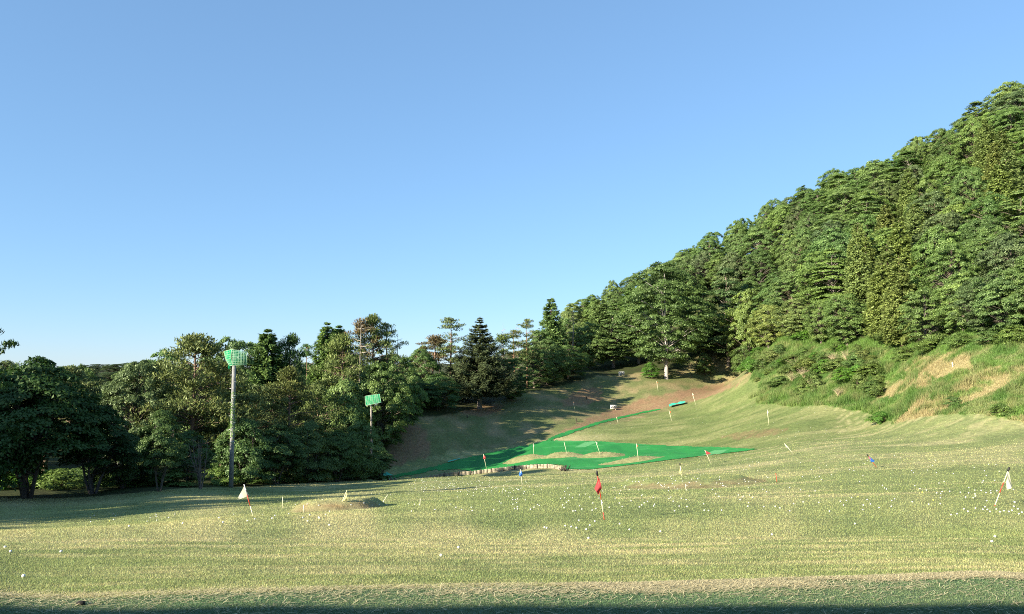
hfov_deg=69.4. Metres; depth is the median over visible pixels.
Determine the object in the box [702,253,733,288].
broadleaf tree
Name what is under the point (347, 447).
broadleaf tree
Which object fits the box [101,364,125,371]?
broadleaf tree
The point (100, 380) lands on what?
pine tree
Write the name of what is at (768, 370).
shrub
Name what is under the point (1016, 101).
broadleaf tree
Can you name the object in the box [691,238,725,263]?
broadleaf tree
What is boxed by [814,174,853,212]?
broadleaf tree
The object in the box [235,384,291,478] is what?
tree
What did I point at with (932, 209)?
broadleaf tree
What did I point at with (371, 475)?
shrub
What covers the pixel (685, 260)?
broadleaf tree
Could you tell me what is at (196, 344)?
broadleaf tree
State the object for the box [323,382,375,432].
broadleaf tree
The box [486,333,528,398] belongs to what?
pine tree
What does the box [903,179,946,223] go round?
broadleaf tree
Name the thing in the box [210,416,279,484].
broadleaf tree
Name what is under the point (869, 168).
broadleaf tree
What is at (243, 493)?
flag
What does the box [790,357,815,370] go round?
shrub
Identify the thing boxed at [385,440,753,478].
green turf
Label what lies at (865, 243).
cedar tree
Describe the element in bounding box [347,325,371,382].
dead tree
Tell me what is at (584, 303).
broadleaf tree
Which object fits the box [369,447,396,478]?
broadleaf tree
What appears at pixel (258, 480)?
shrub
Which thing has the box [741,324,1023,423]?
tall grass
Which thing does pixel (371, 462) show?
broadleaf tree
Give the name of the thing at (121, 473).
broadleaf tree
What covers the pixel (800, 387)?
shrub
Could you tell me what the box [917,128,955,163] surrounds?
broadleaf tree
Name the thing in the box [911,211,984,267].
broadleaf tree
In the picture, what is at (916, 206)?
cedar tree
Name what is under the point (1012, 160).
cedar tree
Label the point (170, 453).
broadleaf tree
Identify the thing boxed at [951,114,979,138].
broadleaf tree
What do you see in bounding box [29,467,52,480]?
shrub
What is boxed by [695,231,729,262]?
broadleaf tree
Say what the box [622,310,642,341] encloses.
broadleaf tree
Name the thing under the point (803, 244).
broadleaf tree
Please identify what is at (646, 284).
broadleaf tree
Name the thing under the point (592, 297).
broadleaf tree
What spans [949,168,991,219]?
broadleaf tree
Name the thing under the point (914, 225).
cedar tree
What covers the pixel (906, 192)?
cedar tree
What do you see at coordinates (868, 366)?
shrub
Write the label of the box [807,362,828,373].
shrub
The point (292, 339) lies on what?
tree
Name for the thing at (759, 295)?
broadleaf tree
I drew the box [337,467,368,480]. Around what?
shrub
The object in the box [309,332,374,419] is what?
broadleaf tree
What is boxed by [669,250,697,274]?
broadleaf tree
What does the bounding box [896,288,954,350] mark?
broadleaf tree
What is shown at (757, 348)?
shrub
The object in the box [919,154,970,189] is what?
broadleaf tree
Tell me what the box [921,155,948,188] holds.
broadleaf tree
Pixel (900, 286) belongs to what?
cedar tree
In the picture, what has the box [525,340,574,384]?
broadleaf tree
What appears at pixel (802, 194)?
broadleaf tree
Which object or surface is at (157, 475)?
shrub
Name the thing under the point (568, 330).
broadleaf tree
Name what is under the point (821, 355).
shrub
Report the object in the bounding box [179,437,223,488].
tree
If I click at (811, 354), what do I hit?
shrub
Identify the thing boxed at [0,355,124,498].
broadleaf tree
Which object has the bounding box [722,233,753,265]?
broadleaf tree
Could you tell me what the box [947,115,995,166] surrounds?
broadleaf tree
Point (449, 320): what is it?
pine tree
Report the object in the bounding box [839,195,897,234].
broadleaf tree
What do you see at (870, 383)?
shrub
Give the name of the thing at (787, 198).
broadleaf tree
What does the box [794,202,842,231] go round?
broadleaf tree
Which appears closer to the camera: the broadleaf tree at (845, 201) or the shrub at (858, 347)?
the shrub at (858, 347)
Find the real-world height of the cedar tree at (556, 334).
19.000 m
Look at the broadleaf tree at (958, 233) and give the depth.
117.70 m
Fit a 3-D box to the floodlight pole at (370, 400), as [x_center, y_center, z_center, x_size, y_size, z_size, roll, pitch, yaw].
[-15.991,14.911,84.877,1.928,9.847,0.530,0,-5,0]
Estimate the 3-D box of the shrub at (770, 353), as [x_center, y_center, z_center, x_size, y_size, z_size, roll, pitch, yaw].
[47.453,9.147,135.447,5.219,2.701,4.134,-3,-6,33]
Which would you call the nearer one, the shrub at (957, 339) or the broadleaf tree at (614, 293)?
the shrub at (957, 339)
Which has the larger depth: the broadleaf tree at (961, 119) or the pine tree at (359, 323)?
the broadleaf tree at (961, 119)
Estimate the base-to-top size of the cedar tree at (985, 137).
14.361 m
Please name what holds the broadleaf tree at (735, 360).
on the terrain at (562, 405)
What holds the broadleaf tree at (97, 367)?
on the terrain at (562, 405)
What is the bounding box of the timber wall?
[387,463,560,479]
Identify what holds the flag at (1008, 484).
on the terrain at (562, 405)
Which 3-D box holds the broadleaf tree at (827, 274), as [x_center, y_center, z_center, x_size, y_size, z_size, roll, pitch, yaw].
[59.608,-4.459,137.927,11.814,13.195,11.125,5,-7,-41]
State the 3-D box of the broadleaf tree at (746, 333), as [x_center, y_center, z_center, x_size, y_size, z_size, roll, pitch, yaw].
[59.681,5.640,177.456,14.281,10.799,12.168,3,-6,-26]
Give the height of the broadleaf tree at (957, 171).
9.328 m
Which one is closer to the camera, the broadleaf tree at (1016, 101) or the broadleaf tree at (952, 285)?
the broadleaf tree at (952, 285)
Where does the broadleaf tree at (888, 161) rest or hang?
on the terrain at (562, 405)
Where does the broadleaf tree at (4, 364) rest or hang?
on the terrain at (562, 405)
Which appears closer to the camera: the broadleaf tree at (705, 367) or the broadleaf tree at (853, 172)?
the broadleaf tree at (705, 367)
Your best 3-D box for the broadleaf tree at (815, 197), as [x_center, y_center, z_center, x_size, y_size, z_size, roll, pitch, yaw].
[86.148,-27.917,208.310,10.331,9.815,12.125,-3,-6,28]
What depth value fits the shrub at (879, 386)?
94.78 m
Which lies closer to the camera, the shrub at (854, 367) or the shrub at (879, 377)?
the shrub at (879, 377)
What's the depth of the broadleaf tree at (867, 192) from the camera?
171.64 m
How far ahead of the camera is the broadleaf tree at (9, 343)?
33.36 m
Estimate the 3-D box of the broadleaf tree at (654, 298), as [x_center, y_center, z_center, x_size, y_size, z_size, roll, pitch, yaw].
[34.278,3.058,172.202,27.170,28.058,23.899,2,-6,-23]
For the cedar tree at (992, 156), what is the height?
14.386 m
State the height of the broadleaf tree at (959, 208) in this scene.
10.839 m
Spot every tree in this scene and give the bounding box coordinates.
[0,329,18,388]
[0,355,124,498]
[0,360,23,400]
[0,369,63,490]
[23,370,97,470]
[51,403,140,493]
[52,365,110,450]
[64,363,104,444]
[83,432,162,488]
[85,364,106,370]
[91,368,106,386]
[92,361,179,465]
[97,372,117,380]
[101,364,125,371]
[108,359,186,457]
[122,332,268,478]
[125,348,202,426]
[134,409,192,491]
[159,430,219,485]
[173,387,229,467]
[175,362,262,465]
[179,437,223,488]
[187,336,271,453]
[192,341,241,455]
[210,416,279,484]
[224,329,300,461]
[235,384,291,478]
[243,424,308,483]
[245,385,300,469]
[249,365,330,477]
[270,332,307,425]
[277,420,341,482]
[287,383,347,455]
[297,343,318,390]
[301,322,341,415]
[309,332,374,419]
[310,430,364,481]
[318,375,379,457]
[320,325,358,406]
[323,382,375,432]
[331,421,385,479]
[337,317,383,371]
[341,361,413,449]
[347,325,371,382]
[352,313,401,380]
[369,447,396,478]
[370,321,408,413]
[377,355,429,432]
[383,381,442,401]
[399,348,446,384]
[411,345,434,381]
[412,334,456,375]
[421,373,461,410]
[423,337,456,370]
[429,317,476,387]
[443,317,518,408]
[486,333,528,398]
[497,329,534,370]
[499,358,535,400]
[507,318,546,385]
[515,348,554,387]
[522,329,555,373]
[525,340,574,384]
[537,298,566,373]
[548,345,590,378]
[559,303,585,324]
[559,317,581,360]
[563,317,583,333]
[564,298,593,318]
[565,321,611,368]
[566,326,582,347]
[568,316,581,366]
[581,300,609,323]
[583,299,621,355]
[587,294,600,301]
[593,311,636,367]
[601,280,622,301]
[601,288,624,306]
[606,298,623,312]
[607,303,622,331]
[611,261,718,378]
[614,288,632,324]
[617,301,663,363]
[619,273,643,297]
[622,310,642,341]
[630,282,648,302]
[641,271,660,296]
[642,264,653,277]
[648,266,683,312]
[649,299,682,326]
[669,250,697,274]
[674,257,707,287]
[674,264,706,305]
[675,248,697,269]
[677,290,725,358]
[681,250,717,284]
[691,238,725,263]
[694,351,713,374]
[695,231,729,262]
[697,267,747,366]
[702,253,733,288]
[714,252,757,291]
[718,288,773,359]
[722,220,750,255]
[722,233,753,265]
[729,345,750,372]
[731,277,762,321]
[733,224,780,266]
[733,314,764,347]
[734,218,754,251]
[742,248,776,286]
[744,304,794,347]
[751,204,775,244]
[752,286,782,329]
[760,198,787,234]
[760,277,799,325]
[761,204,797,243]
[761,268,792,293]
[761,271,813,313]
[767,298,821,338]
[769,229,799,270]
[776,237,810,286]
[778,196,794,229]
[782,206,806,240]
[784,227,815,275]
[787,185,820,213]
[789,190,806,213]
[791,212,821,241]
[791,251,844,308]
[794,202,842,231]
[798,240,844,262]
[799,189,832,214]
[800,300,838,343]
[804,248,850,315]
[806,211,852,238]
[806,227,852,285]
[808,219,850,253]
[814,170,850,202]
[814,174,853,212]
[815,168,847,196]
[821,293,868,345]
[823,184,860,222]
[826,179,879,210]
[836,167,870,185]
[837,244,874,324]
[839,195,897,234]
[842,213,877,240]
[843,223,872,286]
[845,188,898,223]
[854,159,899,188]
[858,179,904,215]
[859,236,876,272]
[861,264,890,337]
[865,167,918,200]
[865,244,910,306]
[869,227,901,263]
[871,205,898,258]
[877,257,923,346]
[878,157,900,173]
[886,221,922,292]
[891,145,923,169]
[892,150,928,183]
[893,165,930,195]
[895,169,921,221]
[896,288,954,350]
[899,136,934,175]
[902,203,935,243]
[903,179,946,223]
[904,190,956,227]
[905,207,933,275]
[908,136,930,154]
[908,224,969,293]
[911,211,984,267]
[915,243,983,309]
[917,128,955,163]
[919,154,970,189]
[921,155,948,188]
[923,185,977,217]
[926,132,970,161]
[927,201,980,244]
[927,271,987,330]
[938,166,983,194]
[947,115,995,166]
[947,276,1005,330]
[949,100,989,135]
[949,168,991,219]
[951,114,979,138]
[951,220,998,269]
[955,227,1019,277]
[956,217,1019,264]
[960,191,1015,228]
[968,268,1023,331]
[969,232,1023,289]
[971,120,995,176]
[974,110,1016,144]
[979,80,1023,118]
[979,163,1022,227]
[980,142,1003,197]
[985,88,1023,128]
[987,190,1023,237]
[991,258,1023,320]
[992,105,1023,143]
[993,130,1022,174]
[996,150,1023,184]
[1001,160,1023,201]
[1005,127,1023,171]
[1008,216,1023,239]
[1008,249,1023,279]
[1009,122,1023,143]
[1014,132,1023,170]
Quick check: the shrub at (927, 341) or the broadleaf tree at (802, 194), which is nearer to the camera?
the shrub at (927, 341)
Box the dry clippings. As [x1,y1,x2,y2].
[0,570,1023,613]
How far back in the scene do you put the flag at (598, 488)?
18.51 m
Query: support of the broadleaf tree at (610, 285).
on the terrain at (562, 405)
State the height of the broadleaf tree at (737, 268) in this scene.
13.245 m
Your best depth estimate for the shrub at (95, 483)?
50.64 m
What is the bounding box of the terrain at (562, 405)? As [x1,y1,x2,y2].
[0,155,1023,598]
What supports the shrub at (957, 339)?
on the terrain at (562, 405)
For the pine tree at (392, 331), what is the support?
on the terrain at (562, 405)
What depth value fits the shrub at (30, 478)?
48.96 m
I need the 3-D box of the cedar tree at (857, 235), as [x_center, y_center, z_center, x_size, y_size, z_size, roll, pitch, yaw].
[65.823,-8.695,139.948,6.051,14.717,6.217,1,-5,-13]
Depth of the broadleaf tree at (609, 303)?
226.50 m
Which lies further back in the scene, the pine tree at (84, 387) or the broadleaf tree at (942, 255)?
the broadleaf tree at (942, 255)
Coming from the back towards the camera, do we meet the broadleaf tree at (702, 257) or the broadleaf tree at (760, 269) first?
the broadleaf tree at (702, 257)
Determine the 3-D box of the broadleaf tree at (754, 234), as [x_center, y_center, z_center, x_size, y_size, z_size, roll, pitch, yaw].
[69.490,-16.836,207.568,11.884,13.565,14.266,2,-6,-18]
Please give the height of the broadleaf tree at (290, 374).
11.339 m
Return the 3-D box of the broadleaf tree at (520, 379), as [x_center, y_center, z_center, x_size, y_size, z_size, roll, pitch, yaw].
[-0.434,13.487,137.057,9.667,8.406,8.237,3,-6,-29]
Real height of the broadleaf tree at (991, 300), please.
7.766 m
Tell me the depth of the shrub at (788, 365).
124.39 m
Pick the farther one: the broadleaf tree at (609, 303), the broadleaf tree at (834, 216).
the broadleaf tree at (609, 303)
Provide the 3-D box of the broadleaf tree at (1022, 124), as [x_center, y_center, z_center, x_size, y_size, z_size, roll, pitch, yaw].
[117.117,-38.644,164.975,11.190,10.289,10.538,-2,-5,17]
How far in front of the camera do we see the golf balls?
34.88 m
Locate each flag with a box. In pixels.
[237,485,252,514]
[594,471,604,518]
[994,467,1011,505]
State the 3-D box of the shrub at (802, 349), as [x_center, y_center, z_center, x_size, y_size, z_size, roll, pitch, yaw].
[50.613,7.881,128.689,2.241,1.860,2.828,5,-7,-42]
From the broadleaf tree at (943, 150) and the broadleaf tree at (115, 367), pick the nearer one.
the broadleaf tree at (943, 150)
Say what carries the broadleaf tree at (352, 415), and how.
on the terrain at (562, 405)
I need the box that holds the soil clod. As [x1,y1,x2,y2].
[76,601,85,604]
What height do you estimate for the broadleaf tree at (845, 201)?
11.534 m
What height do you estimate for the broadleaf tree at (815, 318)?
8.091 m
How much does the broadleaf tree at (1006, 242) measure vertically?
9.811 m
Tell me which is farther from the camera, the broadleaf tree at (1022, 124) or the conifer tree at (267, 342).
the broadleaf tree at (1022, 124)
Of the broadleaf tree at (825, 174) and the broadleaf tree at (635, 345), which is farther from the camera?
the broadleaf tree at (825, 174)
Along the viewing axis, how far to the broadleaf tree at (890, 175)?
182.78 m
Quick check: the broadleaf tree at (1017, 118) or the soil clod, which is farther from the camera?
the broadleaf tree at (1017, 118)
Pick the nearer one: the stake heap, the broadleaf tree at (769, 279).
the stake heap
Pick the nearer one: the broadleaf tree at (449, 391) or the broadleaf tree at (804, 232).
the broadleaf tree at (449, 391)
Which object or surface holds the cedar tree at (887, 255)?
on the terrain at (562, 405)
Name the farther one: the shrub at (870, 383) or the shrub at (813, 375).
the shrub at (813, 375)
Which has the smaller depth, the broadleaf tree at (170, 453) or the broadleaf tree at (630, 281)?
the broadleaf tree at (170, 453)
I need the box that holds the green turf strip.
[548,409,660,439]
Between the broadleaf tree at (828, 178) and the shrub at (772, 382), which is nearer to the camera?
the shrub at (772, 382)
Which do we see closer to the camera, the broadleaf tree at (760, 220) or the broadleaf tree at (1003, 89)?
the broadleaf tree at (1003, 89)
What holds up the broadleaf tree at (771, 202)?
on the terrain at (562, 405)
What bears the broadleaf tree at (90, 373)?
on the terrain at (562, 405)
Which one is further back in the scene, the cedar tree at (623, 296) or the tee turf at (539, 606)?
the cedar tree at (623, 296)
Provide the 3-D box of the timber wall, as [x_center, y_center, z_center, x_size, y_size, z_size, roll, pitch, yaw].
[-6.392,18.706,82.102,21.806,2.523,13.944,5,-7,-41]
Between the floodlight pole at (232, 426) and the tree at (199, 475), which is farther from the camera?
the floodlight pole at (232, 426)
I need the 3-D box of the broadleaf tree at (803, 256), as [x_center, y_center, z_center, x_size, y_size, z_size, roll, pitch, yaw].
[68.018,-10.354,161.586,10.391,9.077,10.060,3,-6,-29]
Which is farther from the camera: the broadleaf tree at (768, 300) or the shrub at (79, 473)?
the broadleaf tree at (768, 300)
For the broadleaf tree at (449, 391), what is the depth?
119.07 m
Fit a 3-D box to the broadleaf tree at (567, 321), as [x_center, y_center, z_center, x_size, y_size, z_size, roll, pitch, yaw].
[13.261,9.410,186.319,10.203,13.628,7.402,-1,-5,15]
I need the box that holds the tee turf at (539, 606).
[0,576,1023,613]
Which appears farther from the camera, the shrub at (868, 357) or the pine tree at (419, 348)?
the pine tree at (419, 348)
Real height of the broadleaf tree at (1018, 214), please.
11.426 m
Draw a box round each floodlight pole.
[224,349,246,487]
[365,394,380,455]
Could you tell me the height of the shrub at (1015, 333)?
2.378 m
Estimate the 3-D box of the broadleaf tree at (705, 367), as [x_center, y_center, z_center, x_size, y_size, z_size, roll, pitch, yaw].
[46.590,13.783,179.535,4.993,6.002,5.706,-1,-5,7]
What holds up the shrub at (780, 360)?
on the terrain at (562, 405)
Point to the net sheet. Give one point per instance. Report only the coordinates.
(680, 402)
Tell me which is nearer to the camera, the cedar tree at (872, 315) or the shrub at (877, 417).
the shrub at (877, 417)
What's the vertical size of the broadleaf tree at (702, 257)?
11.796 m
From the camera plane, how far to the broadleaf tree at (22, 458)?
42.77 m
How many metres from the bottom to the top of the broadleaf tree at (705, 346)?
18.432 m
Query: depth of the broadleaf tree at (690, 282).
210.13 m
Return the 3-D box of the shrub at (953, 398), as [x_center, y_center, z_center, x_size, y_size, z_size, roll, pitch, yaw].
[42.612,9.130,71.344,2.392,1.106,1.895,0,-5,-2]
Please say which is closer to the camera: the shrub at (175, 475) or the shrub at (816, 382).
the shrub at (175, 475)
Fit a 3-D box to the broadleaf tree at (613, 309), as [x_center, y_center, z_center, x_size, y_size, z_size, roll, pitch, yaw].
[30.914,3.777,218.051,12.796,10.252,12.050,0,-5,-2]
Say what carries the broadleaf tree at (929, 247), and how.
on the terrain at (562, 405)
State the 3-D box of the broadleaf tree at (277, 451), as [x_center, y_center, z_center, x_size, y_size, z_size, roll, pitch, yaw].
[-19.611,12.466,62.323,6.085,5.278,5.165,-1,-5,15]
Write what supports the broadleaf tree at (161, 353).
on the terrain at (562, 405)
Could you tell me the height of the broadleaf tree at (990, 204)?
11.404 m
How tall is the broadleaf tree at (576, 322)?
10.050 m
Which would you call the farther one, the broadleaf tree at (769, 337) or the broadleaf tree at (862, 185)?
the broadleaf tree at (862, 185)
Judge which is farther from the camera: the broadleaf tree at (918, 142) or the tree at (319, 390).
the broadleaf tree at (918, 142)
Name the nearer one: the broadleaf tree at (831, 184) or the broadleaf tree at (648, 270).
the broadleaf tree at (831, 184)
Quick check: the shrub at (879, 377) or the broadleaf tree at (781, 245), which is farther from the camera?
the broadleaf tree at (781, 245)
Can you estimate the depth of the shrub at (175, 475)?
50.59 m
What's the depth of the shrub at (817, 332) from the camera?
128.91 m
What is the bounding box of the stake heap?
[559,465,569,470]
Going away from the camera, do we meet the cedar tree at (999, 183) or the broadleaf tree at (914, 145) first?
the cedar tree at (999, 183)
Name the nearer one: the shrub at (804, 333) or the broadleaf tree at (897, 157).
the shrub at (804, 333)
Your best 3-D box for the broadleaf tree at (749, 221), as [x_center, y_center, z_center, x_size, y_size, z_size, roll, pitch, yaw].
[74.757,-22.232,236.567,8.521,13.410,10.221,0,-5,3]
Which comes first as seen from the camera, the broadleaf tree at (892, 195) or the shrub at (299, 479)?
the shrub at (299, 479)
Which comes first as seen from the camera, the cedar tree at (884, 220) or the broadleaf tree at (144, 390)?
the broadleaf tree at (144, 390)
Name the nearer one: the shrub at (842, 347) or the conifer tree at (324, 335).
the conifer tree at (324, 335)
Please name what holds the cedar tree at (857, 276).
on the terrain at (562, 405)
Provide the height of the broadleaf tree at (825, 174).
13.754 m
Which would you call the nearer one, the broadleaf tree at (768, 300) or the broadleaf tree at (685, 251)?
the broadleaf tree at (768, 300)
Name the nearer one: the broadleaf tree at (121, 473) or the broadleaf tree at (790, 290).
the broadleaf tree at (121, 473)
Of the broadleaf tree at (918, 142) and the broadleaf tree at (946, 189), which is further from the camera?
the broadleaf tree at (918, 142)
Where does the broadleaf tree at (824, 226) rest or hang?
on the terrain at (562, 405)
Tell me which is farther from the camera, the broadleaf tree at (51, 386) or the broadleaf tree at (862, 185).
the broadleaf tree at (862, 185)
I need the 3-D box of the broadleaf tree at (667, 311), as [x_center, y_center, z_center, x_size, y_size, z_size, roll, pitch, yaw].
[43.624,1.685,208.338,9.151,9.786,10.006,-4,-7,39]
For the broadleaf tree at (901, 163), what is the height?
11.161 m
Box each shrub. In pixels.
[0,472,42,489]
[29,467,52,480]
[29,468,84,489]
[54,466,92,482]
[84,474,138,486]
[136,463,170,484]
[136,471,207,486]
[201,466,251,485]
[247,469,287,483]
[270,471,309,482]
[294,469,338,481]
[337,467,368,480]
[364,471,392,479]
[735,359,759,372]
[751,347,763,355]
[751,350,760,357]
[752,358,767,370]
[757,350,782,362]
[762,368,770,373]
[763,376,790,386]
[769,360,781,367]
[773,344,784,355]
[776,361,798,372]
[779,356,794,362]
[782,354,798,361]
[790,327,808,339]
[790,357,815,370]
[792,382,811,393]
[795,347,809,355]
[797,370,822,386]
[807,352,816,358]
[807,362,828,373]
[807,378,825,390]
[810,330,831,340]
[811,351,831,361]
[813,359,830,371]
[819,358,845,370]
[820,353,832,360]
[829,342,840,350]
[831,367,855,383]
[836,344,846,351]
[840,354,866,367]
[848,364,861,376]
[848,374,866,389]
[852,344,861,351]
[855,349,869,358]
[855,362,885,376]
[859,379,881,396]
[861,355,879,362]
[861,378,884,388]
[864,411,889,423]
[869,384,885,396]
[871,330,885,341]
[873,375,885,380]
[889,346,915,359]
[908,338,941,352]
[939,332,972,346]
[942,396,960,406]
[970,330,999,343]
[986,403,1015,415]
[991,324,1023,343]
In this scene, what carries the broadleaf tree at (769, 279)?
on the terrain at (562, 405)
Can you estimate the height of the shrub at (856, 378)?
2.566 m
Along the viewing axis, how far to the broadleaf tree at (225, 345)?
90.70 m
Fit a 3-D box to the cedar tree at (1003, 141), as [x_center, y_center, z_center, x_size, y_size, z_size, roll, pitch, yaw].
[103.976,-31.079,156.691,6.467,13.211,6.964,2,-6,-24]
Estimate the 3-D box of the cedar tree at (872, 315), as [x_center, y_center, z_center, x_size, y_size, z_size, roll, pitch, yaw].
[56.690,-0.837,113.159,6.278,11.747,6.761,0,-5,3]
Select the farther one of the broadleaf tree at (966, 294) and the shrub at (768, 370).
the shrub at (768, 370)
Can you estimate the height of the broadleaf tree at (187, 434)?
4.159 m
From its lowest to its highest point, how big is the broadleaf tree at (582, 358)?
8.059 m
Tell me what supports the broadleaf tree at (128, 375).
on the terrain at (562, 405)
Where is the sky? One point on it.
(237, 169)
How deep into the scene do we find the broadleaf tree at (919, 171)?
175.29 m
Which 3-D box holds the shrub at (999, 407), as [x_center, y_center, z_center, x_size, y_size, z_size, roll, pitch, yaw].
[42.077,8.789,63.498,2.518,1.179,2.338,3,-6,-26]
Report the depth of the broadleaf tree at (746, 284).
190.85 m
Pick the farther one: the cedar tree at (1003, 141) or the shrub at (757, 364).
the cedar tree at (1003, 141)
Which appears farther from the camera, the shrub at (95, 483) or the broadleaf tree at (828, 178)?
the broadleaf tree at (828, 178)
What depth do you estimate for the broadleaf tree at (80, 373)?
67.88 m
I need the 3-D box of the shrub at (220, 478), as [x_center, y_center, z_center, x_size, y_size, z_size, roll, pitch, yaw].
[-22.168,13.091,57.050,4.231,1.677,3.928,1,-5,-12]
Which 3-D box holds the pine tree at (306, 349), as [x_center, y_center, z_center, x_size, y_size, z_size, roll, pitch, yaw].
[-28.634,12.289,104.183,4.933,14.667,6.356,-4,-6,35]
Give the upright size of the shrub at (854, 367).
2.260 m
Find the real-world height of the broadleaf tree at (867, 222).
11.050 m
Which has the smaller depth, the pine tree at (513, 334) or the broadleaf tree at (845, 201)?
the pine tree at (513, 334)
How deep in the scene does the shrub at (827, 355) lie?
118.94 m
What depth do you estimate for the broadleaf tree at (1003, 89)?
192.46 m
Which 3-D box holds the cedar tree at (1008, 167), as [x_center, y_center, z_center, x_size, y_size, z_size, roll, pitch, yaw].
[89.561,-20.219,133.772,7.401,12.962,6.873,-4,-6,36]
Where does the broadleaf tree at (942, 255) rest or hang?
on the terrain at (562, 405)
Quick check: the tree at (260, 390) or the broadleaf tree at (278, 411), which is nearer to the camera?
the tree at (260, 390)
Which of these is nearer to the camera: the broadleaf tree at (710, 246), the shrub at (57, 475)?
the shrub at (57, 475)
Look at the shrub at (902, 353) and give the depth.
100.33 m
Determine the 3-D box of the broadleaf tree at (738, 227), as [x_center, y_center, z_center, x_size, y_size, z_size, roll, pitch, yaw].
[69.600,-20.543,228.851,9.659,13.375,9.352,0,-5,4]
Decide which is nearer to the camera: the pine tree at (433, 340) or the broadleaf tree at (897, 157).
the pine tree at (433, 340)
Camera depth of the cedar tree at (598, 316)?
201.23 m
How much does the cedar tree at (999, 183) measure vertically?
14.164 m
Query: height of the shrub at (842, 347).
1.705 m
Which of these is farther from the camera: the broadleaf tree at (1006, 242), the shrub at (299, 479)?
the broadleaf tree at (1006, 242)
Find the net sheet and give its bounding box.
[669,401,684,405]
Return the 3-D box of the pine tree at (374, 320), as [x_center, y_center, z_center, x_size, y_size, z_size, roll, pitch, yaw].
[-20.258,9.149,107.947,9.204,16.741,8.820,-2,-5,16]
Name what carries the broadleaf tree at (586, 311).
on the terrain at (562, 405)
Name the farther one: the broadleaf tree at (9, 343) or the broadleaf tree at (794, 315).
the broadleaf tree at (794, 315)
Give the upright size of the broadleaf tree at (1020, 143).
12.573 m
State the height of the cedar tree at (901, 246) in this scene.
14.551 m
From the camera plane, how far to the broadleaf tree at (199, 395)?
79.44 m
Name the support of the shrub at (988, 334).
on the terrain at (562, 405)
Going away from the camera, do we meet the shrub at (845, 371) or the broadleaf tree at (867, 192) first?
the shrub at (845, 371)
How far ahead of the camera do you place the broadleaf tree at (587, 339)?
183.27 m
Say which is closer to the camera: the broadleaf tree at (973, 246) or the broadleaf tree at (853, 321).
the broadleaf tree at (973, 246)
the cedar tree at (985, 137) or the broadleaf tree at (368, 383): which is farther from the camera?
the cedar tree at (985, 137)
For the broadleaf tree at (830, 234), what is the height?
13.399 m
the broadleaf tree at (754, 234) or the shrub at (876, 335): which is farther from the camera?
the broadleaf tree at (754, 234)
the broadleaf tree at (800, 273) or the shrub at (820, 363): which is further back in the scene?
the broadleaf tree at (800, 273)
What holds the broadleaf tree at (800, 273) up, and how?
on the terrain at (562, 405)
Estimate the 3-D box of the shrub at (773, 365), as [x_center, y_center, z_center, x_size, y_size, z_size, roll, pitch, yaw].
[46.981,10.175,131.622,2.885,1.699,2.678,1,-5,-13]
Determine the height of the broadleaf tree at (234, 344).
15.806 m
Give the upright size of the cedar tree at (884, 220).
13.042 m
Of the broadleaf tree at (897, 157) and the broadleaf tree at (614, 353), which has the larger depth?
the broadleaf tree at (897, 157)
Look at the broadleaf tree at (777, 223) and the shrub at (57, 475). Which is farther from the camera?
the broadleaf tree at (777, 223)
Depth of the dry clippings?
7.17 m
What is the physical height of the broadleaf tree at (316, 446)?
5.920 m
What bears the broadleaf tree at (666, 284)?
on the terrain at (562, 405)
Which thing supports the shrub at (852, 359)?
on the terrain at (562, 405)
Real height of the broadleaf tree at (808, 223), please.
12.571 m
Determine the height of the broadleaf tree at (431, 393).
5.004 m
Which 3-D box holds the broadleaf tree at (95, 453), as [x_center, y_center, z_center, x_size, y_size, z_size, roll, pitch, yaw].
[-26.258,9.124,47.079,6.436,5.982,5.463,-1,-5,14]
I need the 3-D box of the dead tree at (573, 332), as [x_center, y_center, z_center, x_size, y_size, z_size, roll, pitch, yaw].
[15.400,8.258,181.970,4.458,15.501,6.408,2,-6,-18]
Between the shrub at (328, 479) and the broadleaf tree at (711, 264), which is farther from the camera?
the broadleaf tree at (711, 264)
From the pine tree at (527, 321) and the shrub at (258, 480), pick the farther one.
the pine tree at (527, 321)
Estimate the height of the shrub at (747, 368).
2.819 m
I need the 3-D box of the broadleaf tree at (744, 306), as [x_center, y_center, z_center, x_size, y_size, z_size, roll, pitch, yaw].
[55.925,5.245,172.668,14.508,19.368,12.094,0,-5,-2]
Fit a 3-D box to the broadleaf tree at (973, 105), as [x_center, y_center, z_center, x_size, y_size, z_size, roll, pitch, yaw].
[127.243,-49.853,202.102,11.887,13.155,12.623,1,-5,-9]
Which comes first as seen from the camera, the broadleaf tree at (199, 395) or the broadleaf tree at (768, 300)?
the broadleaf tree at (199, 395)
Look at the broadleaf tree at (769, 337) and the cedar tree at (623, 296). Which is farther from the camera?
the cedar tree at (623, 296)
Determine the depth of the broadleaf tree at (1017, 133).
159.39 m
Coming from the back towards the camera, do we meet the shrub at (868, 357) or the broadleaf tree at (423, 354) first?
the broadleaf tree at (423, 354)
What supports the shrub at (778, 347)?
on the terrain at (562, 405)
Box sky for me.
[0,0,1023,367]
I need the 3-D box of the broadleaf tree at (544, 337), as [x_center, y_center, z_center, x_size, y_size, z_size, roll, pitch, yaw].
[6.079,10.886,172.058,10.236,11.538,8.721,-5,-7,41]
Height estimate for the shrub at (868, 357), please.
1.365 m
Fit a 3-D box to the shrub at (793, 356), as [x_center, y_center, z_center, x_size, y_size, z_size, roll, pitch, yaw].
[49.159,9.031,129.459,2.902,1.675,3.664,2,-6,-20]

